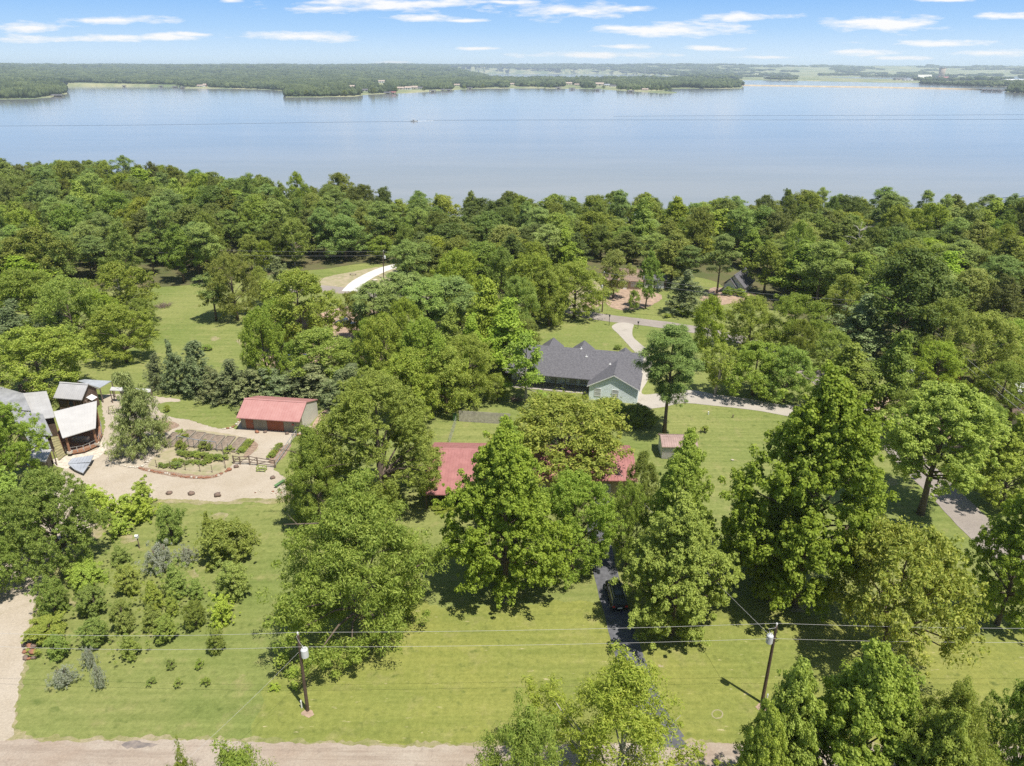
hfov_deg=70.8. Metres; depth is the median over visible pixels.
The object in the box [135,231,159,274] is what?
pine tree
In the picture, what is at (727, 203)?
hickory tree
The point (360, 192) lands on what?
oak tree
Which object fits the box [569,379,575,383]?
window
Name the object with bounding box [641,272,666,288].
garage
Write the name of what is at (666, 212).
oak tree
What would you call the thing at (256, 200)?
elm tree
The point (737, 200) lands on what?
pine tree
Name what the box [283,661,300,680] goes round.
young sweetgum tree
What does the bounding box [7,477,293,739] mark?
gravel verge
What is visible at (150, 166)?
oak tree
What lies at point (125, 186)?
oak tree
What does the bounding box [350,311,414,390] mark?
oak tree
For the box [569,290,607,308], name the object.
bare ground
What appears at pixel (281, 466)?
grass verge
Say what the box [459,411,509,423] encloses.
board fence
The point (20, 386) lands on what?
old hut
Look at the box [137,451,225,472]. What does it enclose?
wire fence
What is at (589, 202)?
oak tree
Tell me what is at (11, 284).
oak tree
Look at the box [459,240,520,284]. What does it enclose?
oak tree
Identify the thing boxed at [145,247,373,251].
power line
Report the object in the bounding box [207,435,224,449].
raised bed
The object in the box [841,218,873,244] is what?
dead tree
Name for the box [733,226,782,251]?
hickory tree
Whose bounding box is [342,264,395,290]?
concrete drive
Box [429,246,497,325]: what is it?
elm tree
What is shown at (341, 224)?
oak tree
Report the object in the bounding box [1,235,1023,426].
forest floor
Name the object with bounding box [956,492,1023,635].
sweetgum tree
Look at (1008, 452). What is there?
sweetgum tree
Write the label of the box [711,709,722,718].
dry grass ring
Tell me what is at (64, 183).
oak tree
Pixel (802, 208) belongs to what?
oak tree
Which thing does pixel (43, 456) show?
lean to shed
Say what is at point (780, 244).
pine tree
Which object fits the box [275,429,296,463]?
pipe fence
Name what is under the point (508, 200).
hickory tree
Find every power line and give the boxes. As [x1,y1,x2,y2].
[0,646,282,649]
[3,632,294,635]
[102,249,382,255]
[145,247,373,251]
[382,638,773,646]
[419,623,772,631]
[609,273,859,300]
[609,278,895,307]
[774,638,1023,642]
[782,623,1023,628]
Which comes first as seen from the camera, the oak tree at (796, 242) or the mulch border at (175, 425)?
the mulch border at (175, 425)
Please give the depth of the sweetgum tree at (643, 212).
227.63 m
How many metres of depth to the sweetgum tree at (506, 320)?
135.03 m
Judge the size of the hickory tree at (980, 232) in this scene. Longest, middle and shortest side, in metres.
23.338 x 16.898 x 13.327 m
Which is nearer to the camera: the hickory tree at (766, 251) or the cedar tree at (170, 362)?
the cedar tree at (170, 362)
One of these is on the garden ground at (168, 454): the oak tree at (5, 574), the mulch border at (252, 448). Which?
the mulch border at (252, 448)
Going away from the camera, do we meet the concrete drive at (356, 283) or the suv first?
the suv
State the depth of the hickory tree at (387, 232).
241.80 m
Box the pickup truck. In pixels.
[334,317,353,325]
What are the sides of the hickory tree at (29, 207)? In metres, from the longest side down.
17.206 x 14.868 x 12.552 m
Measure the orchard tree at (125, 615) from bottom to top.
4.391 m
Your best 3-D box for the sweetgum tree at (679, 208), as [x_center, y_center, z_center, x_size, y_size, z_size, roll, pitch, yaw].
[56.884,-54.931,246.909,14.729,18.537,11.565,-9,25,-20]
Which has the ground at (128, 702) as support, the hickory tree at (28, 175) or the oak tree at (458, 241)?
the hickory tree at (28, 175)
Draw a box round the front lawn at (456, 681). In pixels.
[251,537,1023,744]
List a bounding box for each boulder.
[29,649,35,654]
[214,492,220,496]
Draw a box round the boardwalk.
[51,436,66,459]
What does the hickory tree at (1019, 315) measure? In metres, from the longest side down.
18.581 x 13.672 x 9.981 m
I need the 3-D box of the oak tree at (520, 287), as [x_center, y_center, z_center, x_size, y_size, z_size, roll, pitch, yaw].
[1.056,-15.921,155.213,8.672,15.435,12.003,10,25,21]
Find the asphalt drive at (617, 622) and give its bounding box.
[587,498,683,736]
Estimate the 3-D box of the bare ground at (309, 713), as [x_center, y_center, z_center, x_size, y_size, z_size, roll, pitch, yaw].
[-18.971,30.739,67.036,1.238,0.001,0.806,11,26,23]
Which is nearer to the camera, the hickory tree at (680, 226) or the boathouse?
the hickory tree at (680, 226)
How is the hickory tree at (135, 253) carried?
on the forest floor
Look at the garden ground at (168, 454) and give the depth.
110.00 m
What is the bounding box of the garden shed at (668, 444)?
[658,434,697,458]
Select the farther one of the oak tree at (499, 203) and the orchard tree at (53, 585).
the oak tree at (499, 203)
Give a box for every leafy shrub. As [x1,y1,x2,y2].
[146,676,156,685]
[163,404,169,411]
[166,658,176,669]
[168,460,181,467]
[173,677,182,686]
[174,438,185,448]
[180,442,187,449]
[180,450,189,455]
[194,658,203,668]
[195,453,206,458]
[197,439,210,449]
[199,676,210,685]
[201,344,212,349]
[201,457,212,462]
[205,444,213,449]
[211,454,218,459]
[218,454,228,459]
[223,445,234,452]
[614,344,622,349]
[662,313,672,317]
[700,425,708,432]
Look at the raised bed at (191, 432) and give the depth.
116.86 m
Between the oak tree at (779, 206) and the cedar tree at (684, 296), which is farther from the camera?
the oak tree at (779, 206)
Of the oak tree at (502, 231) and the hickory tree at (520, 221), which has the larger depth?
the hickory tree at (520, 221)
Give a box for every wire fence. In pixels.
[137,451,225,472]
[449,419,455,440]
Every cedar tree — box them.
[0,298,41,356]
[20,311,96,362]
[102,371,173,461]
[141,352,170,392]
[157,338,193,392]
[162,340,213,398]
[193,365,231,404]
[205,358,249,406]
[226,367,283,412]
[252,367,315,396]
[265,255,289,290]
[271,367,316,397]
[288,362,334,400]
[308,366,376,416]
[328,363,363,404]
[664,269,707,316]
[816,293,899,361]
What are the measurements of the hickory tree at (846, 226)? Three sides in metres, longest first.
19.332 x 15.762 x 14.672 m
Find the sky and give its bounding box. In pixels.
[0,0,1023,65]
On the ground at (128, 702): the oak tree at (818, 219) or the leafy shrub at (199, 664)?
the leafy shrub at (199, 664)
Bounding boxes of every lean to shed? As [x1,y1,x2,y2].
[25,448,56,470]
[110,387,153,402]
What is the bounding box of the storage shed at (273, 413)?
[236,396,317,431]
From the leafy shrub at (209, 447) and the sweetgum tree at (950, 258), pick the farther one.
the sweetgum tree at (950, 258)
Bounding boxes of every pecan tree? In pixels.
[254,466,459,682]
[271,422,344,535]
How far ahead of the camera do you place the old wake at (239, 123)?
860.61 m
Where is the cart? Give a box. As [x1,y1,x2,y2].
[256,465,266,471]
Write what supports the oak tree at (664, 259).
on the ground at (128, 702)
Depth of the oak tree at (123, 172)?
317.01 m
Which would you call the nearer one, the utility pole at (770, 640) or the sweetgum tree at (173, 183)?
the utility pole at (770, 640)
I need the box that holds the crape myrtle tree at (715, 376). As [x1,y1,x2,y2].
[699,342,738,394]
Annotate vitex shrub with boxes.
[44,664,83,690]
[78,646,99,668]
[88,662,108,688]
[134,538,183,576]
[173,543,198,567]
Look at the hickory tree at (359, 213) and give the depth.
236.61 m
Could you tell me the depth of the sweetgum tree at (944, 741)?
45.48 m
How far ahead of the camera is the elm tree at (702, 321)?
139.84 m
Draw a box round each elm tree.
[0,225,76,276]
[5,207,42,233]
[21,271,114,350]
[46,179,66,199]
[62,287,127,344]
[70,224,133,262]
[80,159,97,166]
[82,259,161,309]
[97,159,114,182]
[100,172,129,189]
[101,173,111,183]
[112,196,167,233]
[123,298,159,333]
[124,208,144,251]
[157,165,164,172]
[172,186,202,208]
[184,172,224,201]
[193,210,228,266]
[196,249,267,320]
[237,193,278,245]
[249,265,274,305]
[252,240,276,272]
[270,217,316,266]
[286,171,304,196]
[293,183,312,204]
[327,172,355,187]
[337,289,371,335]
[366,235,394,260]
[380,294,428,358]
[421,235,454,271]
[426,194,464,215]
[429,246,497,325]
[442,332,503,401]
[483,372,510,400]
[488,236,531,261]
[501,332,547,403]
[511,195,537,219]
[517,240,548,278]
[526,264,579,327]
[533,212,576,240]
[537,193,567,208]
[538,261,618,319]
[575,211,614,255]
[603,477,655,566]
[623,450,660,524]
[628,289,640,309]
[686,226,717,262]
[687,201,716,211]
[691,293,727,364]
[707,198,722,206]
[719,294,783,348]
[752,292,841,353]
[778,318,820,366]
[780,219,817,275]
[784,253,804,287]
[796,192,823,214]
[807,328,851,372]
[817,273,868,326]
[823,249,887,304]
[825,241,851,273]
[845,211,875,224]
[870,387,938,436]
[876,203,914,230]
[895,237,948,254]
[902,209,926,231]
[903,201,958,240]
[907,339,974,391]
[911,296,985,368]
[924,308,1023,391]
[965,209,996,223]
[973,360,1023,421]
[977,223,1020,274]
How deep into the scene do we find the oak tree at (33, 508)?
81.43 m
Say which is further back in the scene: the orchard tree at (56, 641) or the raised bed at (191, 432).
the raised bed at (191, 432)
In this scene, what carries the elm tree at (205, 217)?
on the forest floor
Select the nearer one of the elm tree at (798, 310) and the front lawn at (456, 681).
the front lawn at (456, 681)
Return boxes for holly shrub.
[427,498,460,514]
[602,400,626,418]
[619,402,658,428]
[676,304,698,316]
[722,286,733,294]
[732,288,747,295]
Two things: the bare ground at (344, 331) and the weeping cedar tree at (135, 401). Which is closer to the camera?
the weeping cedar tree at (135, 401)
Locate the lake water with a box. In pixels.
[0,74,1023,218]
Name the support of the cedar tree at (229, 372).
on the ground at (128, 702)
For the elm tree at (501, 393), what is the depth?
128.62 m
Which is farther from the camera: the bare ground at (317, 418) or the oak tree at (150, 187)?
the oak tree at (150, 187)
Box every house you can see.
[0,387,57,462]
[423,442,637,508]
[505,338,643,403]
[595,82,603,85]
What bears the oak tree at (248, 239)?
on the forest floor
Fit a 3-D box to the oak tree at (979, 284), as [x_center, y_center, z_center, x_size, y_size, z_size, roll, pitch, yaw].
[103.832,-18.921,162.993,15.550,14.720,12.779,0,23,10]
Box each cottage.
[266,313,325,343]
[605,268,642,289]
[721,268,755,292]
[1007,398,1023,425]
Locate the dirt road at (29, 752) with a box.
[0,738,1020,765]
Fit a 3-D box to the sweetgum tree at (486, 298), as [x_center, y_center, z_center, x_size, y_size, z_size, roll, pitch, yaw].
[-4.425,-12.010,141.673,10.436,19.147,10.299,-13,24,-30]
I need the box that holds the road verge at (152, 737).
[16,731,1020,747]
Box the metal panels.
[68,455,93,473]
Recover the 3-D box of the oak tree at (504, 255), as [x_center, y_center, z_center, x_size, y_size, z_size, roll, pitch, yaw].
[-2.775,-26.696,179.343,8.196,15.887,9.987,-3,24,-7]
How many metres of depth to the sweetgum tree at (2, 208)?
242.58 m
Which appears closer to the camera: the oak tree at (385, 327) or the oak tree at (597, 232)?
the oak tree at (385, 327)
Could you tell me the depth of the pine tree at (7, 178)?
275.26 m
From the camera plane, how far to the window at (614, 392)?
128.97 m
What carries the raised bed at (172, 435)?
on the gravel drive at (244, 479)
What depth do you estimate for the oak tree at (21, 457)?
101.12 m
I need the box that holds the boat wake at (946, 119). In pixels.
[908,119,985,119]
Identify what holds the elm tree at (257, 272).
on the ground at (128, 702)
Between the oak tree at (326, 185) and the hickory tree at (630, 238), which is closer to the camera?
the hickory tree at (630, 238)
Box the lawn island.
[158,402,238,428]
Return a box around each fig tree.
[63,556,108,592]
[190,516,261,572]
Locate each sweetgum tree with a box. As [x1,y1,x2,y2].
[0,205,8,222]
[0,254,62,300]
[0,465,56,557]
[3,200,26,225]
[68,179,92,208]
[76,484,109,505]
[89,490,119,526]
[102,513,132,542]
[108,493,137,519]
[118,167,161,185]
[121,493,161,525]
[128,474,157,508]
[133,178,157,193]
[166,178,182,193]
[207,591,240,629]
[221,189,255,233]
[268,682,280,692]
[272,651,289,668]
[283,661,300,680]
[288,680,298,691]
[389,198,408,212]
[430,303,461,357]
[431,414,577,608]
[458,312,490,376]
[464,274,503,367]
[472,417,542,521]
[478,296,537,375]
[535,198,557,212]
[546,226,587,272]
[567,196,580,211]
[608,486,744,649]
[629,195,657,240]
[640,427,720,575]
[660,196,688,223]
[696,208,742,255]
[713,359,904,621]
[733,655,822,765]
[735,227,764,266]
[737,698,793,765]
[738,476,806,603]
[766,240,834,301]
[783,637,932,765]
[816,341,881,414]
[858,330,917,419]
[876,379,1011,515]
[894,702,990,765]
[919,249,968,308]
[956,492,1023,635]
[973,413,1023,515]
[980,197,1019,228]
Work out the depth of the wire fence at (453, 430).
118.06 m
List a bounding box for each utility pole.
[296,632,309,711]
[383,250,385,277]
[601,271,604,311]
[761,623,777,698]
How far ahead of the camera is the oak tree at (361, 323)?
138.44 m
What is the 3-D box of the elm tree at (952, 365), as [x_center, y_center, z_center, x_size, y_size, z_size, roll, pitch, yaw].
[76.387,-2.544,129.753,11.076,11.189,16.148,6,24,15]
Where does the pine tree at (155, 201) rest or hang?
on the forest floor
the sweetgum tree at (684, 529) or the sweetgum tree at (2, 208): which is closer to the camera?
the sweetgum tree at (684, 529)
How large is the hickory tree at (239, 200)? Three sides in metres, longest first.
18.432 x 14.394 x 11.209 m
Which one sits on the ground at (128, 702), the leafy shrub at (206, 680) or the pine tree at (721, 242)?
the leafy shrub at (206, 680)
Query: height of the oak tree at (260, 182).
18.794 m
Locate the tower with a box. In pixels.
[937,68,946,77]
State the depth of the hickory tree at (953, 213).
218.87 m
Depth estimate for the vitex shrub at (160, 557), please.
84.53 m
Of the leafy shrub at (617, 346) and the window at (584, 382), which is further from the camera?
the leafy shrub at (617, 346)
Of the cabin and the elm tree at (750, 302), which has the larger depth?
the elm tree at (750, 302)
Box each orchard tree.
[20,610,67,654]
[23,576,76,618]
[42,632,71,662]
[68,582,112,617]
[73,616,117,650]
[102,596,135,638]
[107,559,142,596]
[144,613,179,643]
[151,504,189,545]
[177,599,210,630]
[205,624,226,654]
[213,555,254,602]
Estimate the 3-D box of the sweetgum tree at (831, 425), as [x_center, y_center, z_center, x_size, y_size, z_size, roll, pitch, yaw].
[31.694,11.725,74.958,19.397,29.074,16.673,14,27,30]
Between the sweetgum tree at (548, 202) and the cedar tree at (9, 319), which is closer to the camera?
the cedar tree at (9, 319)
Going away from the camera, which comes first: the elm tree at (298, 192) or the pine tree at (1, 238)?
the pine tree at (1, 238)
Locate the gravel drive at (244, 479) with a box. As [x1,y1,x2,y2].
[0,394,311,740]
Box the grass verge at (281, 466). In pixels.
[276,444,313,481]
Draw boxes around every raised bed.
[163,432,180,445]
[169,429,195,447]
[186,431,205,447]
[195,433,214,448]
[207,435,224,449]
[215,436,235,450]
[230,437,246,452]
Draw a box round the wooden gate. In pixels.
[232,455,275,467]
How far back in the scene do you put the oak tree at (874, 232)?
195.49 m
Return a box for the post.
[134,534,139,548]
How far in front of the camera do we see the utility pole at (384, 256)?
203.25 m
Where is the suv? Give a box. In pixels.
[605,580,627,609]
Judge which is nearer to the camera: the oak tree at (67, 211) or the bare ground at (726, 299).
the bare ground at (726, 299)
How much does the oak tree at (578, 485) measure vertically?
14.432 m
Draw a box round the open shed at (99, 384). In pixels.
[77,379,115,402]
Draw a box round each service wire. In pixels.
[191,659,291,755]
[618,471,747,613]
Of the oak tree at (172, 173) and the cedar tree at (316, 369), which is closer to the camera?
the cedar tree at (316, 369)
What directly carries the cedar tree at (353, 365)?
on the ground at (128, 702)
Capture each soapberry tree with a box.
[487,387,634,504]
[827,513,994,677]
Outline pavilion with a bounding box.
[53,401,102,453]
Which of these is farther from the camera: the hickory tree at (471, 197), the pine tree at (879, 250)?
the hickory tree at (471, 197)
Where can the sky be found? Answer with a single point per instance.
(759, 32)
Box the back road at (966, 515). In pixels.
[289,285,1023,561]
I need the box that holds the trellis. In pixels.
[176,436,228,452]
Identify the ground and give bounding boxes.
[0,226,1023,742]
[68,597,87,606]
[119,533,136,543]
[148,429,257,474]
[186,569,198,577]
[209,513,228,521]
[211,336,220,340]
[261,307,388,371]
[301,710,313,717]
[312,408,330,433]
[318,266,397,293]
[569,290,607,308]
[606,289,661,309]
[668,630,680,638]
[700,287,756,304]
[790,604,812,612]
[874,397,993,455]
[886,478,898,485]
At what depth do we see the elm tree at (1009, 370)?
118.95 m
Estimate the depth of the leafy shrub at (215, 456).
109.99 m
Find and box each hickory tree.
[0,161,24,185]
[0,230,59,271]
[17,168,36,186]
[17,223,30,228]
[21,180,36,201]
[21,203,44,232]
[24,200,36,207]
[36,225,86,276]
[40,163,63,191]
[40,202,72,257]
[62,182,86,199]
[62,194,98,233]
[78,166,100,192]
[81,217,133,260]
[96,216,143,277]
[97,239,155,267]
[127,191,152,211]
[134,181,148,194]
[150,176,166,187]
[151,222,208,282]
[181,174,193,186]
[205,173,218,187]
[210,188,235,242]
[230,192,252,248]
[272,188,301,236]
[277,181,294,200]
[288,198,306,231]
[294,208,332,253]
[309,185,318,193]
[312,228,375,255]
[339,183,350,198]
[351,206,374,246]
[368,223,395,242]
[371,211,413,242]
[392,239,445,282]
[399,197,432,223]
[403,199,426,213]
[408,231,430,269]
[427,206,449,216]
[432,193,450,214]
[432,215,481,242]
[459,215,474,223]
[460,190,478,214]
[481,201,507,222]
[494,233,524,274]
[505,196,514,209]
[515,216,533,241]
[557,232,592,260]
[585,199,612,227]
[599,195,612,217]
[604,231,647,262]
[627,192,664,229]
[634,248,664,308]
[642,216,688,253]
[644,230,692,284]
[651,196,662,213]
[675,217,690,231]
[687,207,700,237]
[711,196,747,222]
[727,206,750,248]
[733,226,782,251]
[740,238,793,293]
[747,204,763,223]
[778,188,797,216]
[782,197,798,222]
[812,208,842,241]
[817,215,864,245]
[820,235,889,294]
[829,213,865,242]
[850,279,910,325]
[861,196,874,218]
[926,207,966,238]
[931,299,957,334]
[933,234,980,265]
[936,237,975,278]
[944,194,967,210]
[959,219,1002,266]
[966,286,1023,318]
[971,273,1023,322]
[978,235,1023,297]
[979,218,1003,243]
[990,209,1019,231]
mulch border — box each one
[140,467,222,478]
[158,419,178,433]
[244,441,257,457]
[269,444,290,463]
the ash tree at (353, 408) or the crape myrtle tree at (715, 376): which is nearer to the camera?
the ash tree at (353, 408)
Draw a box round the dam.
[743,85,1004,90]
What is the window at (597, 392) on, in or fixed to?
in the house at (586, 367)
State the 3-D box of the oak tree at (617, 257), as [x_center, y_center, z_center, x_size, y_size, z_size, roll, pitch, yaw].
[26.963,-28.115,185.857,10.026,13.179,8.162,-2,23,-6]
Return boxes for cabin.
[53,382,99,410]
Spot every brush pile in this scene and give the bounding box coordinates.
[155,302,172,307]
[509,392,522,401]
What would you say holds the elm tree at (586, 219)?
on the forest floor
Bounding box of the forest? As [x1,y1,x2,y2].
[0,63,1023,98]
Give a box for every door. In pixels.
[67,401,74,407]
[245,419,253,428]
[267,420,283,430]
[644,280,663,288]
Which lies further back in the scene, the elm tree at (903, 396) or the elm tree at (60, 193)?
the elm tree at (60, 193)
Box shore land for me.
[0,65,1023,98]
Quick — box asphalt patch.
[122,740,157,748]
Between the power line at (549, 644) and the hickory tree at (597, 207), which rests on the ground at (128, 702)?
the hickory tree at (597, 207)
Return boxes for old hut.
[18,381,43,392]
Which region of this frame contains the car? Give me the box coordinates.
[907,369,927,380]
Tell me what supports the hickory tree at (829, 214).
on the forest floor
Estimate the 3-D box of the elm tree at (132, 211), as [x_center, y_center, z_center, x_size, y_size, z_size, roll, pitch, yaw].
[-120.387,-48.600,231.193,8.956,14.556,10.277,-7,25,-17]
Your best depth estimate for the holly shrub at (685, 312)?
173.69 m
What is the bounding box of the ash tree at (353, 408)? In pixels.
[297,365,445,508]
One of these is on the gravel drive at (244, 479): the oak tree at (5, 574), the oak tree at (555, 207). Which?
the oak tree at (5, 574)
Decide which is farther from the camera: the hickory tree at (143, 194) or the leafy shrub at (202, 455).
the hickory tree at (143, 194)
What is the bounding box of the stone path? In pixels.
[53,441,105,468]
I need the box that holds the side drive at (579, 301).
[564,281,605,311]
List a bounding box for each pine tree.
[0,173,19,196]
[0,224,25,249]
[0,236,13,267]
[23,162,34,168]
[24,165,60,194]
[24,181,56,203]
[32,179,61,199]
[37,196,73,228]
[58,230,73,236]
[68,221,104,277]
[75,172,107,207]
[76,235,108,278]
[80,169,98,189]
[85,161,112,174]
[87,211,115,247]
[93,194,106,212]
[101,539,138,568]
[104,184,115,189]
[107,625,149,663]
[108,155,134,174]
[122,176,141,193]
[130,580,164,610]
[132,600,171,634]
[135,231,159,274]
[142,195,173,261]
[147,187,173,200]
[147,189,186,226]
[153,171,169,186]
[154,554,198,602]
[158,590,185,616]
[178,575,210,603]
[181,220,209,276]
[183,222,224,276]
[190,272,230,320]
[196,511,212,533]
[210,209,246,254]
[221,177,243,188]
[231,178,252,200]
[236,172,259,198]
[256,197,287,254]
[258,183,277,197]
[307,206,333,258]
[315,195,341,221]
[324,189,350,208]
[333,198,356,218]
[336,200,356,240]
[363,201,401,249]
[374,271,422,329]
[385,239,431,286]
[396,274,453,346]
[407,206,428,231]
[408,207,428,230]
[430,275,479,335]
[469,215,476,226]
[513,200,533,226]
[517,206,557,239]
[530,224,571,282]
[565,211,580,222]
[606,189,634,220]
[631,323,707,433]
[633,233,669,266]
[634,218,660,235]
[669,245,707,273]
[700,233,741,295]
[723,205,754,261]
[728,195,748,209]
[756,239,787,273]
[795,239,853,313]
[812,186,830,213]
[826,193,843,210]
[863,246,893,283]
[864,192,918,226]
[867,186,898,209]
[900,196,913,208]
[915,190,934,208]
[922,230,945,243]
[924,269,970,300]
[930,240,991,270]
[932,193,956,222]
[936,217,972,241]
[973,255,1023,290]
[975,194,1002,209]
[1003,193,1023,215]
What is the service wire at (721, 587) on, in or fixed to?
attached to the utility pole at (770, 640)
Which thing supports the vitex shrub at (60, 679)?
on the ground at (128, 702)
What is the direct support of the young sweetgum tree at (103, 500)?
on the gravel verge at (98, 533)
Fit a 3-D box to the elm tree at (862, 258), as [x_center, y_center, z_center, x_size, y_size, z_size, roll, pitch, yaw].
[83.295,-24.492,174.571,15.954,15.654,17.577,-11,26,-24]
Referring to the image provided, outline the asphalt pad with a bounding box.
[657,730,685,748]
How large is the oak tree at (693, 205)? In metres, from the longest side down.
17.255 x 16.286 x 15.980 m
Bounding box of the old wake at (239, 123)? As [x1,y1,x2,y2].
[54,121,411,125]
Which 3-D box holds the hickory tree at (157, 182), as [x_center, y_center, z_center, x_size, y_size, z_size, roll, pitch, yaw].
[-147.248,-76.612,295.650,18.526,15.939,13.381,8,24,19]
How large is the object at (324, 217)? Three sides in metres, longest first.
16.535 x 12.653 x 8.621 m
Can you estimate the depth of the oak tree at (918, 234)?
201.20 m
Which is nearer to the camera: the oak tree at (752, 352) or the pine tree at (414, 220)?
the oak tree at (752, 352)
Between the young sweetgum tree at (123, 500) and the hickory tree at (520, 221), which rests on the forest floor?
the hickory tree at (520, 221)
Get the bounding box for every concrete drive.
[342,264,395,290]
[612,322,805,415]
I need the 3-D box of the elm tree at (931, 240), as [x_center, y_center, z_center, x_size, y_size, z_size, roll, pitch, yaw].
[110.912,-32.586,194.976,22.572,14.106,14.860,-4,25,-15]
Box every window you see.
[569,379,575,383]
[580,380,586,384]
[594,388,600,395]
[602,484,610,492]
[612,390,618,397]
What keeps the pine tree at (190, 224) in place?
on the forest floor
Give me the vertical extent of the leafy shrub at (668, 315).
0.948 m
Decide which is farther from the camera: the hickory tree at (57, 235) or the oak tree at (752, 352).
the hickory tree at (57, 235)
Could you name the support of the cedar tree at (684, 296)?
on the ground at (128, 702)
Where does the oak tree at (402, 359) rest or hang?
on the ground at (128, 702)
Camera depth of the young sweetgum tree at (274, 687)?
69.38 m
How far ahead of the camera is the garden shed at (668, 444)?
110.53 m
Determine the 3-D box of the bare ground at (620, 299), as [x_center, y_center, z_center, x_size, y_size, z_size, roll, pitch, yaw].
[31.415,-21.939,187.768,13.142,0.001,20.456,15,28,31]
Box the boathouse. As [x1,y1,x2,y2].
[50,94,64,96]
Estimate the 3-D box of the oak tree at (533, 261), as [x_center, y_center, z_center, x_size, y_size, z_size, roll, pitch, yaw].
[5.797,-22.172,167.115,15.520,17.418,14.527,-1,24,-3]
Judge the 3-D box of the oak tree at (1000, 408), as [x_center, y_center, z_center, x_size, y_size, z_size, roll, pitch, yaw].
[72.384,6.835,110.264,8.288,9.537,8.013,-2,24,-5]
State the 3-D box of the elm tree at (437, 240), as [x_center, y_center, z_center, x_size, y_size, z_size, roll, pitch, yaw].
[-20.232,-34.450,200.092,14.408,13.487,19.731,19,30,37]
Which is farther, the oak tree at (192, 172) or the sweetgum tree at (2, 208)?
the oak tree at (192, 172)
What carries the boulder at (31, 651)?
on the ground at (128, 702)
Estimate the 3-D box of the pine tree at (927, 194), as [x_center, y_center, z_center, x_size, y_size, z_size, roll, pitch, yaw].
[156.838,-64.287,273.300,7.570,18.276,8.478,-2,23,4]
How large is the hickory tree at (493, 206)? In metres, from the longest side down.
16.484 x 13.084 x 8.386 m
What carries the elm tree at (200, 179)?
on the ground at (128, 702)
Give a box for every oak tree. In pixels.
[0,177,16,210]
[0,216,13,257]
[0,266,66,324]
[0,324,93,398]
[0,400,50,473]
[0,465,112,583]
[0,536,32,592]
[6,193,36,209]
[11,164,29,180]
[13,186,23,196]
[31,202,51,234]
[47,203,86,254]
[47,235,89,271]
[49,159,61,171]
[51,160,80,195]
[57,179,71,197]
[65,160,98,178]
[77,198,97,214]
[80,301,163,362]
[81,211,112,223]
[88,166,107,181]
[94,190,132,221]
[115,182,134,192]
[116,190,134,212]
[117,170,132,177]
[122,207,167,256]
[132,225,166,259]
[141,183,178,195]
[143,161,160,176]
[155,224,192,255]
[160,164,187,187]
[163,203,218,268]
[166,734,196,765]
[177,179,189,187]
[182,168,200,179]
[186,215,232,252]
[187,184,235,226]
[201,202,236,250]
[202,171,227,187]
[209,737,278,765]
[233,191,290,230]
[236,305,289,389]
[237,233,265,270]
[238,213,290,251]
[246,176,276,192]
[253,219,296,259]
[253,296,303,350]
[257,266,344,346]
[281,339,312,373]
[285,326,359,383]
[299,200,334,246]
[300,192,319,208]
[314,214,373,260]
[317,183,345,200]
[318,185,355,206]
[332,341,362,368]
[346,184,376,211]
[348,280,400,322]
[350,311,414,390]
[352,316,383,366]
[353,199,373,218]
[374,186,392,211]
[381,346,442,428]
[391,212,406,234]
[391,225,416,263]
[392,315,458,405]
[408,190,432,203]
[412,210,448,233]
[421,344,482,413]
[428,222,477,247]
[438,235,474,277]
[457,197,492,220]
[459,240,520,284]
[464,300,490,333]
[465,210,506,242]
[467,686,567,765]
[475,198,518,234]
[485,224,524,257]
[487,246,514,296]
[496,206,519,234]
[496,275,540,328]
[501,190,517,200]
[504,251,569,319]
[518,223,550,248]
[518,318,542,344]
[520,465,628,589]
[521,640,736,765]
[547,202,571,224]
[563,200,582,216]
[566,217,595,248]
[576,194,607,222]
[588,224,615,259]
[599,249,636,297]
[604,191,624,216]
[608,218,630,238]
[611,224,648,253]
[614,200,631,218]
[623,193,651,223]
[648,242,680,270]
[659,201,685,219]
[681,206,715,257]
[685,202,714,214]
[718,495,763,567]
[722,340,788,400]
[733,204,785,248]
[748,194,777,211]
[758,210,793,248]
[759,343,818,402]
[772,219,823,242]
[773,200,782,210]
[778,239,825,274]
[786,212,843,244]
[792,203,814,219]
[792,212,812,220]
[793,189,821,212]
[816,195,841,213]
[826,194,866,217]
[830,209,852,224]
[848,196,866,215]
[849,225,891,249]
[853,245,969,356]
[865,198,891,225]
[865,222,885,230]
[870,226,911,268]
[873,229,938,252]
[876,222,907,240]
[878,238,927,284]
[893,277,928,312]
[893,675,1008,765]
[898,236,931,260]
[947,267,1008,324]
[949,398,1011,450]
[958,202,988,241]
[966,678,1023,765]
[975,317,1023,364]
[1012,199,1023,229]
[1013,220,1023,236]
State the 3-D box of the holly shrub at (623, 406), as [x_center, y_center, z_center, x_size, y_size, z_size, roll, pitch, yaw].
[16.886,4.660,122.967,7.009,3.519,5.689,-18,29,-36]
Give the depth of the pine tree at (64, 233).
211.58 m
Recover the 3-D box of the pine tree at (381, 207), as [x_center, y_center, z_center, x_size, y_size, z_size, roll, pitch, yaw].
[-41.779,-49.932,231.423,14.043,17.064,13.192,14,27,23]
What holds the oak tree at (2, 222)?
on the forest floor
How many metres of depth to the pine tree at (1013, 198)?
235.69 m
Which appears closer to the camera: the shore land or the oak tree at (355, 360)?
the oak tree at (355, 360)
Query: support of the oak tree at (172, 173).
on the ground at (128, 702)
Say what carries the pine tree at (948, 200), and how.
on the ground at (128, 702)
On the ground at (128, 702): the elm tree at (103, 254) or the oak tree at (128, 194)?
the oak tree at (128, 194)

